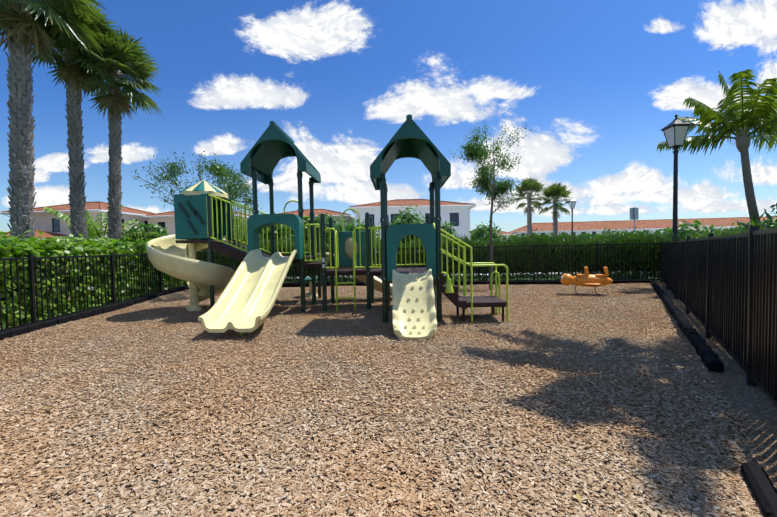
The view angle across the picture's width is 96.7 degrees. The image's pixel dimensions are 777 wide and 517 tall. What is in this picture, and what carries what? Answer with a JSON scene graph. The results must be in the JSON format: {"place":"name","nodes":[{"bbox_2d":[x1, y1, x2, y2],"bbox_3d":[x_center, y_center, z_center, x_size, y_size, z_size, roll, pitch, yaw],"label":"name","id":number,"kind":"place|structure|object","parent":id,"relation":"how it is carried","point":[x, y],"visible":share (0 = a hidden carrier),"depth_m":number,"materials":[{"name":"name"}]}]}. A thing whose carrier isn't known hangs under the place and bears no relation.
{"place":"outdoors","nodes":[
{"label":"outdoors","id":0,"kind":"place"},
{"bbox_2d":[140,210,248,234],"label":"house","id":1,"kind":"structure","parent":0,"point":[165,220],"depth_m":43.34,"materials":[{"name":"beige paint"}]},
{"bbox_2d":[277,209,354,226],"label":"house","id":2,"kind":"structure","parent":0,"point":[349,218],"depth_m":48.62,"materials":[{"name":"orange paint"}]},
{"bbox_2d":[0,0,776,231],"label":"sky","id":3,"kind":"structure","parent":0,"point":[596,84],"materials":[{"name":"blue"}]},
{"bbox_2d":[285,271,656,281],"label":"road and pavement","id":4,"kind":"structure","parent":0,"point":[511,274],"depth_m":13.67,"materials":[{"name":"concrete"}]},
{"bbox_2d":[630,207,638,232],"bbox_3d":[12.761,-1.081,17.924,0.450,3.150,0.066,-1,2,2],"label":"road sign back","id":5,"kind":"object","parent":4,"relation":"on","point":[634,213],"visible":0.73,"depth_m":17.91,"materials":[{"name":"metal"}]},
{"bbox_2d":[471,230,516,240],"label":"house","id":6,"kind":"structure","parent":0,"point":[505,233],"depth_m":117.85,"materials":[{"name":"white paint"}]},
{"bbox_2d":[285,250,743,346],"bbox_3d":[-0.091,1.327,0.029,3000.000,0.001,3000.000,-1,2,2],"label":"ground","id":7,"kind":"structure","parent":0,"point":[559,279],"depth_m":12.82,"materials":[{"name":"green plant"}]},
{"bbox_2d":[0,0,110,239],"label":"palm","id":8,"kind":"object","parent":7,"relation":"on","point":[22,28],"visible":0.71,"depth_m":8.43,"materials":[{"name":"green plant"}]},
{"bbox_2d":[31,0,122,241],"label":"palm","id":9,"kind":"object","parent":7,"relation":"on","point":[71,75],"visible":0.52,"depth_m":10.31,"materials":[{"name":"green plant"}]},
{"bbox_2d":[0,201,154,240],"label":"house","id":10,"kind":"structure","parent":7,"relation":"on","point":[48,224],"depth_m":38.50,"materials":[{"name":"beige paint"}]},
{"bbox_2d":[0,230,198,329],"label":"hedge","id":11,"kind":"object","parent":7,"relation":"on","point":[12,247],"visible":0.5,"depth_m":6.73,"materials":[{"name":"green plant"}]},
{"bbox_2d":[39,205,160,242],"bbox_3d":[-12.046,-0.290,14.165,5.020,3.866,4.813,-1,2,2],"label":"areca palm","id":12,"kind":"object","parent":7,"relation":"on","point":[96,232],"visible":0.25,"depth_m":13.99,"materials":[{"name":"green plant"}]},
{"bbox_2d":[59,25,163,242],"bbox_3d":[-8.921,-3.091,11.348,3.035,8.673,2.910,-1,2,2],"label":"palm","id":13,"kind":"object","parent":7,"relation":"on","point":[136,66],"visible":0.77,"depth_m":11.17,"materials":[{"name":"green plant"}]},
{"bbox_2d":[105,219,169,242],"bbox_3d":[-11.034,-0.335,15.599,3.016,2.745,3.236,-1,2,2],"label":"shrub","id":14,"kind":"object","parent":7,"relation":"on","point":[152,227],"visible":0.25,"depth_m":14.86,"materials":[{"name":"green plant"}]},
{"bbox_2d":[130,151,261,261],"bbox_3d":[-5.364,-0.991,10.046,3.396,4.316,3.262,0,2,26],"label":"tree","id":15,"kind":"object","parent":7,"relation":"on","point":[215,168],"visible":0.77,"depth_m":9.64,"materials":[{"name":"green plant"}]},
{"bbox_2d":[213,209,247,255],"bbox_3d":[-7.931,-0.727,16.756,3.592,3.326,2.980,-1,2,16],"label":"shrub","id":16,"kind":"object","parent":7,"relation":"on","point":[237,229],"visible":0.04,"depth_m":16.19,"materials":[{"name":"green plant"}]},
{"bbox_2d":[243,211,287,252],"bbox_3d":[-5.569,-0.806,17.351,3.366,3.352,3.514,-1,2,2],"label":"shrub","id":17,"kind":"object","parent":7,"relation":"on","point":[269,233],"visible":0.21,"depth_m":16.26,"materials":[{"name":"green plant"}]},
{"bbox_2d":[282,213,346,245],"bbox_3d":[-3.388,-0.582,15.911,3.479,2.921,2.443,-1,2,2],"label":"shrub","id":18,"kind":"object","parent":7,"relation":"on","point":[338,228],"visible":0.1,"depth_m":15.48,"materials":[{"name":"green plant"}]},
{"bbox_2d":[335,219,380,241],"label":"shrub","id":19,"kind":"object","parent":7,"relation":"on","point":[350,227],"visible":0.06,"depth_m":16.88,"materials":[{"name":"green plant"}]},
{"bbox_2d":[0,281,776,516],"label":"mulch surface","id":20,"kind":"object","parent":7,"relation":"on","point":[754,408],"visible":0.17,"depth_m":3.52,"materials":[{"name":"brown wood"}]},
{"bbox_2d":[45,287,580,502],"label":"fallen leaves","id":21,"kind":"object","parent":20,"relation":"on","point":[578,496],"visible":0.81,"depth_m":1.69,"materials":[{"name":"brown plant"}]},
{"bbox_2d":[146,114,508,339],"bbox_3d":[-1.441,-0.721,6.895,6.872,3.845,4.488,-1,2,2],"label":"play structure","id":22,"kind":"object","parent":20,"relation":"on","point":[249,290],"visible":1,"depth_m":6.53,"materials":[{"name":"beige plastic"}]},
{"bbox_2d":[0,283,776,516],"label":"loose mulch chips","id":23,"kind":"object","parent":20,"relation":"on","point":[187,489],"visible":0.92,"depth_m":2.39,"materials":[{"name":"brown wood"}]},
{"bbox_2d":[560,266,613,295],"bbox_3d":[4.777,0.540,8.348,1.127,0.689,0.490,0,2,24],"label":"spring rider bee","id":24,"kind":"object","parent":20,"relation":"on","point":[586,279],"visible":1,"depth_m":8.23,"materials":[{"name":"orange"}]},
{"bbox_2d":[0,226,776,405],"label":"playground fence","id":25,"kind":"object","parent":7,"relation":"on","point":[697,275],"visible":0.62,"depth_m":4.62,"materials":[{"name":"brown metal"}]},
{"bbox_2d":[0,280,776,516],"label":"border edging","id":26,"kind":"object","parent":7,"relation":"on","point":[760,485],"depth_m":5.19,"materials":[{"name":"plastic"}]},
{"bbox_2d":[389,205,425,245],"bbox_3d":[1.242,-1.317,20.986,2.966,3.857,3.086,-1,2,2],"label":"shrub","id":27,"kind":"object","parent":7,"relation":"on","point":[407,218],"visible":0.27,"depth_m":20.64,"materials":[{"name":"green plant"}]},
{"bbox_2d":[349,199,475,253],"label":"white building","id":28,"kind":"structure","parent":7,"relation":"on","point":[456,215],"depth_m":40.80,"materials":[{"name":"paint"}]},
{"bbox_2d":[197,227,671,282],"bbox_3d":[0.992,-0.070,11.807,16.817,1.769,1.094,-1,2,4],"label":"hedge","id":29,"kind":"object","parent":7,"relation":"on","point":[630,238],"visible":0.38,"depth_m":11.20,"materials":[{"name":"green plant"}]},
{"bbox_2d":[424,221,456,249],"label":"shrub","id":30,"kind":"object","parent":7,"relation":"on","point":[447,228],"visible":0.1,"depth_m":19.84,"materials":[{"name":"green plant"}]},
{"bbox_2d":[468,221,503,251],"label":"shrub","id":31,"kind":"object","parent":7,"relation":"on","point":[482,231],"visible":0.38,"depth_m":21.16,"materials":[{"name":"green plant"}]},
{"bbox_2d":[449,121,531,289],"bbox_3d":[2.876,-1.332,9.573,2.003,4.713,2.138,-2,2,-11],"label":"tree","id":32,"kind":"object","parent":7,"relation":"on","point":[473,151],"visible":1,"depth_m":9.68,"materials":[{"name":"green plant"}]},
{"bbox_2d":[511,177,553,245],"bbox_3d":[12.578,-3.571,30.517,3.373,7.455,3.359,-3,3,-37],"label":"palm","id":33,"kind":"object","parent":7,"relation":"on","point":[527,185],"visible":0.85,"depth_m":30.36,"materials":[{"name":"green plant"}]},
{"bbox_2d":[537,181,572,249],"bbox_3d":[14.994,-3.459,30.911,3.436,7.110,3.384,-1,2,2],"label":"palm","id":34,"kind":"object","parent":7,"relation":"on","point":[556,192],"visible":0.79,"depth_m":30.76,"materials":[{"name":"green plant"}]},
{"bbox_2d":[568,197,575,237],"bbox_3d":[13.863,-2.224,26.057,0.470,4.825,0.470,-1,2,2],"label":"lamp post","id":35,"kind":"object","parent":7,"relation":"on","point":[572,202],"visible":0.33,"depth_m":25.97,"materials":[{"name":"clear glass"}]},
{"bbox_2d":[507,229,727,250],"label":"hedge","id":36,"kind":"object","parent":7,"relation":"on","point":[565,234],"visible":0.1,"depth_m":58.72,"materials":[{"name":"green plant"}]},
{"bbox_2d":[591,228,662,275],"bbox_3d":[9.083,-0.218,12.949,2.090,1.925,2.690,-3,3,-44],"label":"shrub","id":37,"kind":"object","parent":7,"relation":"on","point":[606,233],"visible":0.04,"depth_m":12.96,"materials":[{"name":"green plant"}]},
{"bbox_2d":[510,216,776,236],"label":"building","id":38,"kind":"structure","parent":7,"relation":"on","point":[594,227],"depth_m":122.33,"materials":[{"name":"tile"}]},
{"bbox_2d":[661,114,691,239],"bbox_3d":[7.869,-1.520,9.475,0.470,4.805,0.470,-1,2,2],"label":"lamp post","id":39,"kind":"object","parent":7,"relation":"on","point":[675,131],"visible":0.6,"depth_m":9.40,"materials":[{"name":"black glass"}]},
{"bbox_2d":[651,220,728,238],"bbox_3d":[11.285,-0.395,13.382,2.676,2.163,3.027,-1,2,2],"label":"shrub","id":40,"kind":"object","parent":7,"relation":"on","point":[684,228],"visible":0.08,"depth_m":12.91,"materials":[{"name":"green plant"}]},
{"bbox_2d":[656,69,776,225],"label":"coconut palm","id":41,"kind":"object","parent":7,"relation":"on","point":[741,124],"visible":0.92,"depth_m":8.81,"materials":[{"name":"green plant"}]},
{"bbox_2d":[669,210,776,348],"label":"hedge","id":42,"kind":"object","parent":7,"relation":"on","point":[696,235],"depth_m":5.11,"materials":[{"name":"green plant"}]},
{"bbox_2d":[724,218,776,232],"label":"shrub","id":43,"kind":"object","parent":7,"relation":"on","point":[762,222],"depth_m":14.18,"materials":[{"name":"green plant"}]},
{"bbox_2d":[764,203,776,227],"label":"shrub","id":44,"kind":"object","parent":7,"relation":"on","point":[772,206],"visible":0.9,"depth_m":8.66,"materials":[{"name":"green plant"}]}
]}

